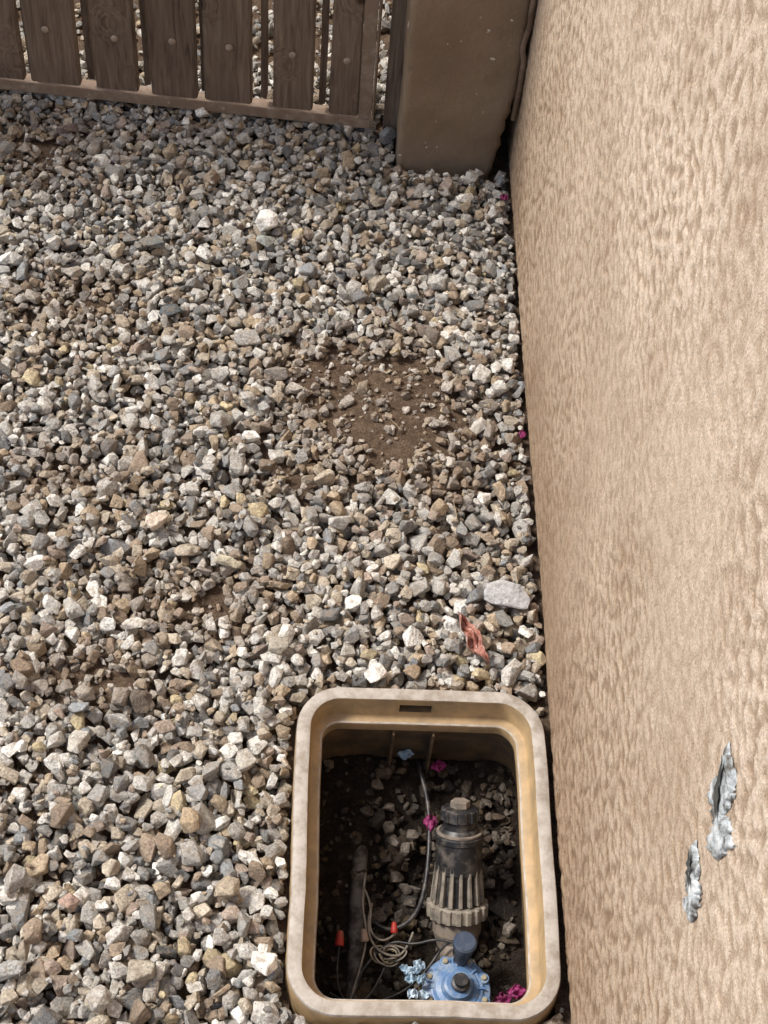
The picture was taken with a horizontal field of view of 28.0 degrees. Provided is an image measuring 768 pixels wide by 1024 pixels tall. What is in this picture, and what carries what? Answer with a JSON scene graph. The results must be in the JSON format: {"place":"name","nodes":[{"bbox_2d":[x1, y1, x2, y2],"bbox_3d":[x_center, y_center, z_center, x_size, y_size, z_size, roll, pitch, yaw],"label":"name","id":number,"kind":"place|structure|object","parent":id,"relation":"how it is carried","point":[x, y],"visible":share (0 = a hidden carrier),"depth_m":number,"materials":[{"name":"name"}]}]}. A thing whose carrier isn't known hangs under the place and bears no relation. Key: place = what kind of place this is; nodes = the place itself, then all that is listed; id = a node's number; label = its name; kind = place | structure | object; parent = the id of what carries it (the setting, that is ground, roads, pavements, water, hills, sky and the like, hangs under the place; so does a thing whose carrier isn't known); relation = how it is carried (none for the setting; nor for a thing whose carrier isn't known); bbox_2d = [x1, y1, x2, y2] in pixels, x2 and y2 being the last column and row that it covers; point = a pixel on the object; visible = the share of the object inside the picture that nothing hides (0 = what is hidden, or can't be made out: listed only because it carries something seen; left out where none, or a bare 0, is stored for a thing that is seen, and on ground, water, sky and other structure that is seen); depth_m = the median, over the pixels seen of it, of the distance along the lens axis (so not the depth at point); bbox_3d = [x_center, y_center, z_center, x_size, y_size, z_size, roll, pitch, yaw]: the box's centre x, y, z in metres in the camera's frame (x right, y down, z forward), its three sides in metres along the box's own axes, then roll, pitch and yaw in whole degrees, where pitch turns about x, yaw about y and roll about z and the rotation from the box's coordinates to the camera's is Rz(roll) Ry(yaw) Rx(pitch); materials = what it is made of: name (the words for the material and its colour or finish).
{"place":"outdoors","nodes":[
{"label":"outdoors","id":0,"kind":"place"},
{"bbox_2d":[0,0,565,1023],"bbox_3d":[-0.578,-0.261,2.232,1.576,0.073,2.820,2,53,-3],"label":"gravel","id":1,"kind":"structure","parent":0,"point":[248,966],"depth_m":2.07,"materials":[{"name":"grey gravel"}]},
{"bbox_2d":[458,611,488,663],"bbox_3d":[0.111,0.158,1.941,0.022,0.024,0.083,-11,55,-12],"label":"dried curled leaf","id":2,"kind":"object","parent":1,"relation":"on","point":[474,644],"visible":1,"depth_m":1.94,"materials":[{"name":"brown plant"}]},
{"bbox_2d":[500,193,507,200],"bbox_3d":[0.193,-0.504,2.465,0.012,0.007,0.013,-33,62,-26],"label":"bougainvillea petal","id":3,"kind":"object","parent":1,"relation":"on","point":[503,197],"visible":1,"depth_m":2.46,"materials":[{"name":"pink plant"}]},
{"bbox_2d":[483,580,530,609],"bbox_3d":[0.159,0.110,1.995,0.062,0.030,0.032,16,54,8],"label":"flat rock","id":4,"kind":"object","parent":1,"relation":"on","point":[505,593],"visible":1,"depth_m":1.99,"materials":[{"name":"grey stone"}]},
{"bbox_2d":[519,429,525,437],"bbox_3d":[0.196,-0.110,2.175,0.010,0.008,0.013,-29,60,-23],"label":"bougainvillea petal","id":5,"kind":"object","parent":1,"relation":"on","point":[522,433],"visible":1,"depth_m":2.17,"materials":[{"name":"pink plant"}]},
{"bbox_2d":[0,0,570,1023],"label":"ground","id":6,"kind":"structure","parent":0,"point":[406,442],"depth_m":2.14,"materials":[{"name":"brown soil"}]},
{"bbox_2d":[0,0,406,145],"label":"wooden fence","id":7,"kind":"object","parent":6,"relation":"on","point":[169,37],"visible":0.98,"depth_m":2.46,"materials":[{"name":"brown wood"}]},
{"bbox_2d":[47,256,456,735],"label":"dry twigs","id":8,"kind":"object","parent":6,"relation":"on","point":[296,445],"visible":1,"depth_m":2.15,"materials":[{"name":"wood"}]},
{"bbox_2d":[284,687,560,1023],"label":"irrigation valve box","id":9,"kind":"object","parent":6,"relation":"in","point":[506,729],"visible":0.89,"depth_m":1.83,"materials":[{"name":"beige plastic"}]},
{"bbox_2d":[315,754,525,1002],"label":"pit soil","id":10,"kind":"structure","parent":9,"relation":"in","point":[357,780],"depth_m":1.97,"materials":[{"name":"brown soil"}]},
{"bbox_2d":[346,845,367,998],"bbox_3d":[-0.032,0.481,1.934,0.022,0.035,0.356,4,53,-2],"label":"pvc pipe","id":11,"kind":"object","parent":10,"relation":"on","point":[355,947],"visible":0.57,"depth_m":1.91,"materials":[{"name":"grey plastic"}]},
{"bbox_2d":[329,873,452,999],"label":"control wires","id":12,"kind":"object","parent":10,"relation":"on","point":[339,940],"visible":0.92,"depth_m":1.86,"materials":[{"name":"black plastic"}]},
{"bbox_2d":[397,749,413,759],"bbox_3d":[0.028,0.313,1.989,0.020,0.010,0.014,-24,59,-21],"label":"plastic film scrap","id":13,"kind":"object","parent":10,"relation":"on","point":[405,754],"visible":1,"depth_m":1.99,"materials":[{"name":"plastic"}]},
{"bbox_2d":[399,959,428,999],"bbox_3d":[0.038,0.557,1.831,0.031,0.025,0.046,-9,54,-11],"label":"plastic film scrap","id":14,"kind":"object","parent":10,"relation":"on","point":[416,968],"visible":1,"depth_m":1.83,"materials":[{"name":"plastic"}]},
{"bbox_2d":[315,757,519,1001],"bbox_3d":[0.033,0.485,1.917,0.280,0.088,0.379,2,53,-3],"label":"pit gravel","id":15,"kind":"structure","parent":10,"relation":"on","point":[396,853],"depth_m":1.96,"materials":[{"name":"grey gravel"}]},
{"bbox_2d":[373,760,431,931],"bbox_3d":[0.040,0.423,1.947,0.054,0.042,0.225,14,53,6],"label":"drip tubing","id":16,"kind":"object","parent":15,"relation":"on","point":[408,921],"visible":0.97,"depth_m":1.93,"materials":[{"name":"black plastic"}]},
{"bbox_2d":[423,812,436,831],"bbox_3d":[0.059,0.395,1.959,0.018,0.012,0.022,37,59,21],"label":"bougainvillea petal","id":17,"kind":"object","parent":15,"relation":"on","point":[431,823],"visible":1,"depth_m":1.96,"materials":[{"name":"pink plant"}]},
{"bbox_2d":[431,759,445,772],"bbox_3d":[0.070,0.329,1.990,0.017,0.010,0.016,33,57,19],"label":"bougainvillea petal","id":18,"kind":"object","parent":15,"relation":"on","point":[438,765],"visible":1,"depth_m":1.99,"materials":[{"name":"pink plant"}]},
{"bbox_2d":[493,992,510,1002],"bbox_3d":[0.140,0.579,1.824,0.017,0.011,0.016,34,58,19],"label":"bougainvillea petal","id":19,"kind":"object","parent":15,"relation":"on","point":[501,997],"visible":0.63,"depth_m":1.82,"materials":[{"name":"pink plant"}]},
{"bbox_2d":[507,983,526,998],"bbox_3d":[0.158,0.571,1.831,0.022,0.012,0.016,27,56,15],"label":"bougainvillea petal","id":20,"kind":"object","parent":15,"relation":"on","point":[515,991],"visible":0.96,"depth_m":1.83,"materials":[{"name":"pink plant"}]},
{"bbox_2d":[421,931,490,1001],"bbox_3d":[0.087,0.593,1.829,0.083,0.099,0.211,2,53,-3],"label":"irrigation valve","id":21,"kind":"object","parent":10,"relation":"on","point":[455,972],"visible":0.7,"depth_m":1.84,"materials":[{"name":"plastic"}]},
{"bbox_2d":[426,798,487,948],"bbox_3d":[0.092,0.451,1.898,0.077,0.160,0.157,2,53,-3],"label":"irrigation filter","id":22,"kind":"object","parent":10,"relation":"on","point":[457,901],"visible":0.98,"depth_m":1.87,"materials":[{"name":"plastic"}]},
{"bbox_2d":[395,0,530,180],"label":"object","id":23,"kind":"object","parent":6,"relation":"on","point":[461,66],"visible":0.8,"depth_m":2.38,"materials":[{"name":"brown paint"}]},
{"bbox_2d":[506,0,767,1023],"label":"stucco house wall","id":24,"kind":"structure","parent":6,"relation":"on","point":[636,130],"depth_m":1.38,"materials":[{"name":"beige paint"}]},
{"bbox_2d":[511,0,536,120],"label":"caulk seam","id":25,"kind":"object","parent":24,"relation":"attached to","point":[531,11],"visible":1,"depth_m":2.33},
{"bbox_2d":[682,840,701,922],"bbox_3d":[0.235,0.289,1.188,0.005,0.065,0.052,2,53,-3],"label":"chipped stucco","id":26,"kind":"object","parent":24,"relation":"attached to","point":[690,902],"visible":1,"depth_m":1.18,"materials":[{"name":"paint"}]},
{"bbox_2d":[706,742,736,859],"bbox_3d":[0.241,0.220,1.112,0.005,0.100,0.075,2,53,-3],"label":"chipped stucco","id":27,"kind":"object","parent":24,"relation":"attached to","point":[720,795],"visible":1,"depth_m":1.10,"materials":[{"name":"paint"}]}
]}

